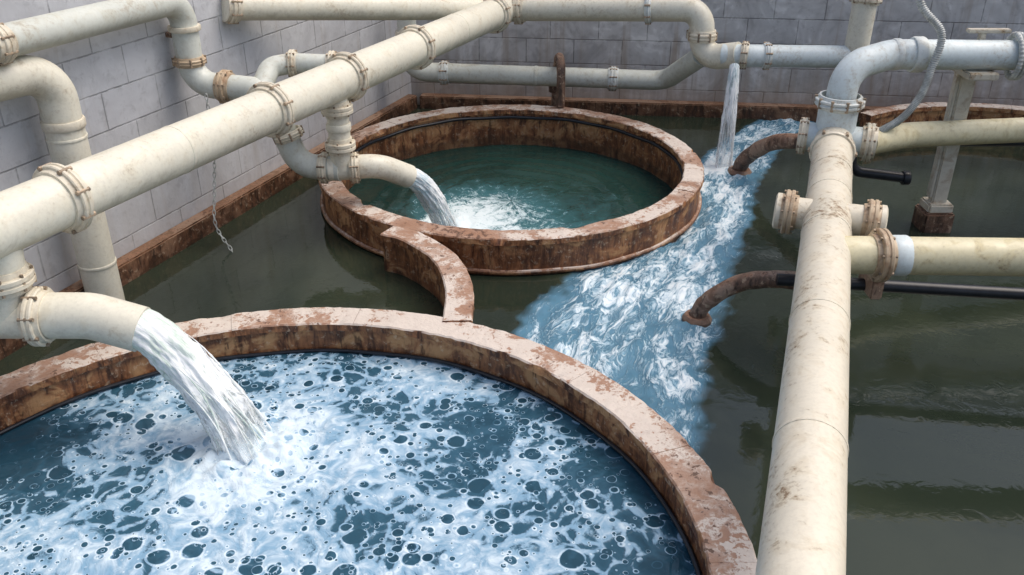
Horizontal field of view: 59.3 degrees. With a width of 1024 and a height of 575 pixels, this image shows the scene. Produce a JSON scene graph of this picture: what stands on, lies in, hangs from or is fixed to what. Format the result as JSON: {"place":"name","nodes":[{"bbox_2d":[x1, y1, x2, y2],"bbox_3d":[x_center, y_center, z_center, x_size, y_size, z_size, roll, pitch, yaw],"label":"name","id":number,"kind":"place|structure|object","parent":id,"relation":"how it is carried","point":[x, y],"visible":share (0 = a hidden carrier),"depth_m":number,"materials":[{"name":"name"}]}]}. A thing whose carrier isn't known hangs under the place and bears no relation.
{"place":"outdoors","nodes":[
{"label":"outdoors","id":0,"kind":"place"},
{"bbox_2d":[0,105,1023,574],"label":"water","id":1,"kind":"structure","parent":0,"point":[936,441],"depth_m":6.56,"materials":[{"name":"green liquid"}]},
{"bbox_2d":[549,53,565,106],"bbox_3d":[0.520,-2.278,10.415,0.175,0.893,0.664,0,28,0],"label":"rusted arch pipe","id":2,"kind":"object","parent":1,"relation":"in","point":[558,95],"visible":0.88,"depth_m":10.11,"materials":[{"name":"brown metal"}]},
{"bbox_2d":[395,20,703,90],"bbox_3d":[0.442,-2.712,10.180,3.556,0.970,0.675,6,29,12],"label":"grey green back pipe","id":3,"kind":"object","parent":2,"relation":"attached to","point":[611,78],"visible":0.88,"depth_m":10.29,"materials":[{"name":"paint"}]},
{"bbox_2d":[682,270,795,327],"bbox_3d":[1.636,0.284,6.495,0.825,1.044,0.216,12,30,22],"label":"rusted arch pipe","id":4,"kind":"object","parent":1,"relation":"in","point":[704,304],"visible":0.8,"depth_m":6.37,"materials":[{"name":"brown metal"}]},
{"bbox_2d":[776,273,1023,300],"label":"black pipe","id":5,"kind":"object","parent":4,"relation":"attached to","point":[868,286],"visible":0.74,"depth_m":5.94,"materials":[{"name":"metal"}]},
{"bbox_2d":[728,133,807,175],"bbox_3d":[2.620,-1.024,8.813,0.262,1.178,1.493,-12,30,-22],"label":"rusted arch pipe","id":6,"kind":"object","parent":1,"relation":"in","point":[747,157],"visible":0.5,"depth_m":8.90,"materials":[{"name":"brown metal"}]},
{"bbox_2d":[911,28,1011,232],"bbox_3d":[3.810,-1.154,7.671,0.340,2.075,0.430,0,28,0],"label":"support post","id":7,"kind":"object","parent":1,"relation":"in","point":[932,212],"visible":0.64,"depth_m":7.75,"materials":[{"name":"paint"}]},
{"bbox_2d":[814,36,1023,113],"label":"pale blue riser pipe","id":8,"kind":"object","parent":7,"relation":"on","point":[853,70],"visible":0.98,"depth_m":7.10,"materials":[{"name":"metal"}]},
{"bbox_2d":[755,109,888,574],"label":"weathered trunk pipe","id":9,"kind":"object","parent":8,"relation":"attached to","point":[804,527],"visible":0.98,"depth_m":4.13,"materials":[{"name":"beige metal"}]},
{"bbox_2d":[852,157,911,184],"bbox_3d":[3.219,-1.083,7.895,0.575,0.361,0.135,3,28,5],"label":"black pipe","id":10,"kind":"object","parent":9,"relation":"attached to","point":[903,177],"visible":0.64,"depth_m":7.90,"materials":[{"name":"metal"}]},
{"bbox_2d":[932,142,1023,146],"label":"black pipe","id":11,"kind":"object","parent":10,"relation":"attached to","point":[1020,144],"visible":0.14,"depth_m":7.88,"materials":[{"name":"metal"}]},
{"bbox_2d":[845,228,1023,281],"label":"yellowed side pipe","id":12,"kind":"object","parent":9,"relation":"attached to","point":[881,254],"visible":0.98,"depth_m":5.30,"materials":[{"name":"metal"}]},
{"bbox_2d":[875,117,1023,153],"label":"yellowed side pipe","id":13,"kind":"object","parent":9,"relation":"attached to","point":[951,133],"visible":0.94,"depth_m":7.45,"materials":[{"name":"metal"}]},
{"bbox_2d":[879,0,945,132],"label":"corrugated hose","id":14,"kind":"object","parent":13,"relation":"on","point":[928,15],"visible":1,"depth_m":7.06,"materials":[{"name":"grey plastic"}]},
{"bbox_2d":[1004,31,1023,80],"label":"coiled hose","id":15,"kind":"object","parent":8,"relation":"attached to","point":[1017,74],"visible":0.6,"depth_m":7.13,"materials":[{"name":"grey plastic"}]},
{"bbox_2d":[709,63,739,169],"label":"falling water","id":16,"kind":"structure","parent":0,"point":[730,101],"depth_m":9.18,"materials":[{"name":"white liquid"}]},
{"label":"ground","id":17,"kind":"structure","parent":0,"visible":0},
{"bbox_2d":[0,0,411,291],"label":"block wall","id":18,"kind":"structure","parent":17,"relation":"on","point":[129,83],"depth_m":7.27,"materials":[{"name":"white concrete"}]},
{"bbox_2d":[0,55,124,299],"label":"cream down pipe","id":19,"kind":"object","parent":18,"relation":"attached to","point":[48,86],"visible":0.7,"depth_m":6.10,"materials":[{"name":"metal"}]},
{"bbox_2d":[165,32,171,37],"bbox_3d":[-2.735,-1.978,7.256,0.180,0.360,0.320,10,30,18],"label":"pipe wall bracket","id":20,"kind":"object","parent":18,"relation":"attached to","point":[168,35],"visible":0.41,"depth_m":7.22,"materials":[{"name":"brown metal"}]},
{"bbox_2d":[0,0,341,183],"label":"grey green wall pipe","id":21,"kind":"object","parent":18,"relation":"attached to","point":[24,36],"depth_m":6.88,"materials":[{"name":"metal"}]},
{"bbox_2d":[0,94,416,359],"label":"rusty wall skirting","id":22,"kind":"object","parent":18,"relation":"attached to","point":[135,263],"visible":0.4,"depth_m":7.95,"materials":[{"name":"brown metal"}]},
{"bbox_2d":[0,0,512,258],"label":"cream main pipe","id":23,"kind":"object","parent":18,"relation":"attached to","point":[47,200],"visible":1,"depth_m":5.88,"materials":[{"name":"metal"}]},
{"bbox_2d":[0,249,150,351],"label":"cream outlet pipe","id":24,"kind":"object","parent":23,"relation":"attached to","point":[36,316],"visible":0.98,"depth_m":4.82,"materials":[{"name":"metal"}]},
{"bbox_2d":[132,309,320,480],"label":"falling water","id":25,"kind":"structure","parent":24,"relation":"attached to","point":[194,374],"depth_m":4.95,"materials":[{"name":"white liquid"}]},
{"bbox_2d":[204,93,232,251],"bbox_3d":[-2.401,-0.890,7.411,0.301,1.414,0.115,21,34,34],"label":"hanging chain","id":26,"kind":"object","parent":23,"relation":"hanging from","point":[214,177],"visible":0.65,"depth_m":7.59,"materials":[{"name":"grey metal"}]},
{"bbox_2d":[254,49,336,83],"bbox_3d":[-1.710,-1.807,7.494,0.950,0.335,0.377,-9,29,-16],"label":"grey green branch pipe","id":27,"kind":"object","parent":23,"relation":"attached to","point":[289,63],"visible":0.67,"depth_m":7.41,"materials":[{"name":"metal"}]},
{"bbox_2d":[221,0,482,23],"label":"cream back pipe","id":28,"kind":"object","parent":23,"relation":"attached to","point":[235,11],"visible":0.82,"depth_m":8.42,"materials":[{"name":"paint"}]},
{"bbox_2d":[321,99,416,187],"bbox_3d":[-1.190,-1.259,7.520,0.771,0.998,0.289,-10,30,-18],"label":"cream outlet pipe","id":29,"kind":"object","parent":23,"relation":"attached to","point":[345,159],"visible":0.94,"depth_m":7.47,"materials":[{"name":"metal"}]},
{"bbox_2d":[408,168,486,226],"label":"falling water","id":30,"kind":"structure","parent":29,"relation":"attached to","point":[425,189],"depth_m":8.04,"materials":[{"name":"white liquid"}]},
{"bbox_2d":[512,0,740,68],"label":"cream back pipe","id":31,"kind":"object","parent":23,"relation":"attached to","point":[696,16],"visible":0.98,"depth_m":9.43,"materials":[{"name":"paint"}]},
{"bbox_2d":[720,41,850,69],"bbox_3d":[4.826,-2.340,9.173,5.355,0.280,0.343,2,28,3],"label":"pale blue pipe","id":32,"kind":"object","parent":31,"relation":"attached to","point":[766,55],"visible":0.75,"depth_m":9.16,"materials":[{"name":"metal"}]},
{"bbox_2d":[845,0,882,51],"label":"cream riser pipe","id":33,"kind":"object","parent":32,"relation":"on","point":[861,23],"visible":0.84,"depth_m":9.00,"materials":[{"name":"metal"}]},
{"bbox_2d":[0,307,756,574],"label":"settling tank","id":34,"kind":"object","parent":17,"relation":"on","point":[658,454],"visible":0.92,"depth_m":5.51,"materials":[{"name":"concrete"}]},
{"bbox_2d":[0,352,695,574],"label":"tank water","id":35,"kind":"structure","parent":34,"relation":"in","point":[421,467],"depth_m":4.85,"materials":[{"name":"blue liquid"}]},
{"bbox_2d":[383,241,444,307],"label":"curved divider wall","id":36,"kind":"structure","parent":17,"relation":"on","point":[405,262],"depth_m":7.11,"materials":[{"name":"concrete"}]},
{"bbox_2d":[380,226,473,322],"bbox_3d":[-0.565,-0.128,6.651,0.438,0.065,1.692,-11,30,-20],"label":"coping","id":37,"kind":"object","parent":36,"relation":"on","point":[447,264],"visible":0.99,"depth_m":6.63,"materials":[{"name":"concrete"}]},
{"bbox_2d":[318,104,703,274],"bbox_3d":[-0.010,-0.725,8.981,3.694,1.187,3.694,0,28,0],"label":"settling tank","id":38,"kind":"object","parent":17,"relation":"on","point":[674,163],"visible":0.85,"depth_m":8.13,"materials":[{"name":"concrete"}]},
{"bbox_2d":[348,145,672,229],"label":"tank water","id":39,"kind":"structure","parent":38,"relation":"in","point":[514,187],"depth_m":9.19,"materials":[{"name":"teal liquid"}]},
{"bbox_2d":[411,0,1023,106],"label":"block wall","id":40,"kind":"structure","parent":17,"relation":"on","point":[630,45],"depth_m":10.76,"materials":[{"name":"grey concrete"}]},
{"bbox_2d":[420,93,881,121],"bbox_3d":[4.903,-1.704,10.959,12.170,0.960,0.158,3,28,5],"label":"rusty wall skirting","id":41,"kind":"object","parent":40,"relation":"attached to","point":[710,109],"visible":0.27,"depth_m":11.01,"materials":[{"name":"brown metal"}]},
{"bbox_2d":[859,102,1023,126],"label":"settling tank","id":42,"kind":"object","parent":17,"relation":"on","point":[922,112],"visible":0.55,"depth_m":10.36,"materials":[{"name":"concrete"}]}
]}

